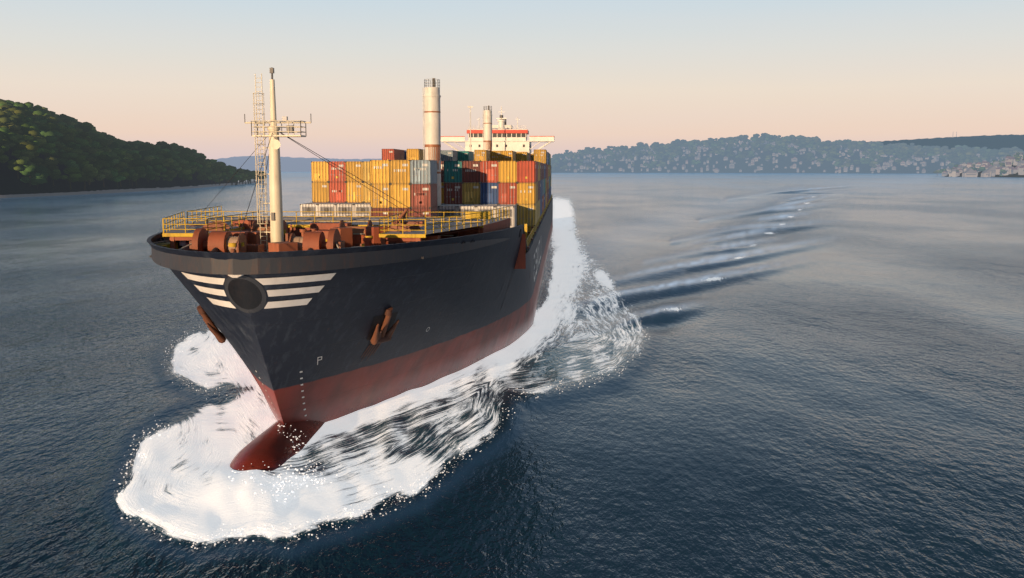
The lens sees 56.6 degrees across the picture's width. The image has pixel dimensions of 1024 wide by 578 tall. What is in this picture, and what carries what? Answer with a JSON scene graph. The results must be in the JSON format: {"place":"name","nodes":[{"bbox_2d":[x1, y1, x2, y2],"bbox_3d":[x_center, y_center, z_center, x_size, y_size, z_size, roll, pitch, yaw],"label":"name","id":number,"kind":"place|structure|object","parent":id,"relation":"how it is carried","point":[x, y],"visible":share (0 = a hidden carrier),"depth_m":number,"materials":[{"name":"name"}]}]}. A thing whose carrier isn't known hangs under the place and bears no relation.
{"place":"outdoors","nodes":[
{"label":"outdoors","id":0,"kind":"place"},
{"bbox_2d":[0,148,238,194],"bbox_3d":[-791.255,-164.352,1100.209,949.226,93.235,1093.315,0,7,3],"label":"headland terrain","id":1,"kind":"structure","parent":0,"point":[11,183],"depth_m":748.92,"materials":[{"name":"green plant"}]},
{"bbox_2d":[0,181,259,197],"bbox_3d":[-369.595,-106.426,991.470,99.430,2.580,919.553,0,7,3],"label":"shoreline","id":2,"kind":"structure","parent":1,"relation":"on","point":[97,192],"depth_m":796.64,"materials":[{"name":"stone"}]},
{"bbox_2d":[0,99,266,189],"bbox_3d":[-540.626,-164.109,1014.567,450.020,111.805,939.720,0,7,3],"label":"headland trees","id":3,"kind":"object","parent":1,"relation":"on","point":[30,132],"visible":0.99,"depth_m":832.57,"materials":[{"name":"green plant"}]},
{"bbox_2d":[215,155,381,171],"bbox_3d":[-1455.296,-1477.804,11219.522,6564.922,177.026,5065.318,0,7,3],"label":"hill","id":4,"kind":"structure","parent":0,"point":[298,164],"depth_m":9542.05,"materials":[{"name":"blue"}]},
{"bbox_2d":[0,172,1023,577],"bbox_3d":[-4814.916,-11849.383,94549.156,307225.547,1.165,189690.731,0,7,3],"label":"sea","id":5,"kind":"structure","parent":0,"point":[820,376],"depth_m":76.31,"materials":[{"name":"liquid"}]},
{"bbox_2d":[149,238,283,423],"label":"hull side","id":6,"kind":"object","parent":5,"relation":"in","point":[235,325],"visible":0.18,"depth_m":63.62,"materials":[{"name":"paint"}]},
{"bbox_2d":[230,420,324,470],"bbox_3d":[-16.060,12.436,72.974,5.507,6.733,28.300,0,7,3],"label":"bulb","id":7,"kind":"object","parent":5,"relation":"in","point":[271,447],"visible":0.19,"depth_m":63.61,"materials":[{"name":"paint"}]},
{"bbox_2d":[113,307,649,548],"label":"bow spray","id":8,"kind":"object","parent":5,"relation":"on","point":[242,528],"visible":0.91,"depth_m":56.34,"materials":[{"name":"white liquid"}]},
{"bbox_2d":[231,199,552,424],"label":"hull side","id":9,"kind":"object","parent":5,"relation":"in","point":[472,319],"visible":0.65,"depth_m":73.10,"materials":[{"name":"paint"}]},
{"bbox_2d":[151,239,530,359],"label":"anchors","id":10,"kind":"object","parent":9,"relation":"attached to","point":[383,328],"visible":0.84,"depth_m":70.99,"materials":[{"name":"orange metal"}]},
{"bbox_2d":[147,198,552,274],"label":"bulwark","id":11,"kind":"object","parent":9,"relation":"on","point":[278,265],"depth_m":60.77,"materials":[{"name":"paint"}]},
{"bbox_2d":[189,67,452,251],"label":"foremast","id":12,"kind":"object","parent":11,"relation":"on","point":[276,208],"visible":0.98,"depth_m":65.25,"materials":[{"name":"metal"}]},
{"bbox_2d":[149,206,521,277],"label":"forecastle gear","id":13,"kind":"object","parent":11,"relation":"on","point":[217,233],"visible":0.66,"depth_m":74.83,"materials":[{"name":"brown metal"}]},
{"bbox_2d":[300,149,550,235],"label":"containers","id":14,"kind":"object","parent":11,"relation":"on","point":[518,184],"visible":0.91,"depth_m":127.37,"materials":[{"name":"metal"}]},
{"bbox_2d":[423,78,551,247],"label":"king posts","id":15,"kind":"object","parent":11,"relation":"on","point":[431,112],"visible":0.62,"depth_m":122.51,"materials":[{"name":"metal"}]},
{"bbox_2d":[441,106,554,153],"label":"superstructure","id":16,"kind":"object","parent":11,"relation":"on","point":[505,137],"visible":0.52,"depth_m":277.50,"materials":[{"name":"paint"}]},
{"bbox_2d":[182,240,540,420],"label":"hull markings","id":17,"kind":"object","parent":9,"relation":"on","point":[251,291],"visible":0.99,"depth_m":60.06,"materials":[{"name":"paint"}]},
{"bbox_2d":[0,0,1023,158],"label":"sky","id":18,"kind":"structure","parent":0,"point":[601,74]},
{"bbox_2d":[551,141,998,173],"bbox_3d":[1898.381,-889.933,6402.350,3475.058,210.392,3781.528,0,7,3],"label":"town hill","id":19,"kind":"structure","parent":0,"point":[827,166],"depth_m":5692.61,"materials":[{"name":"green plant"}]},
{"bbox_2d":[551,133,1023,176],"bbox_3d":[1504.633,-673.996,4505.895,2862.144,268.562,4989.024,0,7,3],"label":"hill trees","id":20,"kind":"object","parent":19,"relation":"on","point":[958,154],"visible":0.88,"depth_m":5704.09,"materials":[{"name":"green plant"}]},
{"bbox_2d":[565,132,1023,176],"bbox_3d":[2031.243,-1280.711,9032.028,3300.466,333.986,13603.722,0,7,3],"label":"town buildings","id":21,"kind":"structure","parent":0,"point":[994,169],"depth_m":5215.29,"materials":[{"name":"beige concrete"}]},
{"bbox_2d":[865,134,1023,150],"bbox_3d":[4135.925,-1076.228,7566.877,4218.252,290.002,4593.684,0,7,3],"label":"ridge","id":22,"kind":"structure","parent":0,"point":[998,142],"depth_m":6916.97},
{"bbox_2d":[945,159,1023,177],"bbox_3d":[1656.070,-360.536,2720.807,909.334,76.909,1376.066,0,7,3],"label":"buildings","id":23,"kind":"structure","parent":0,"point":[1009,175],"depth_m":2460.41,"materials":[{"name":"beige concrete"}]}
]}

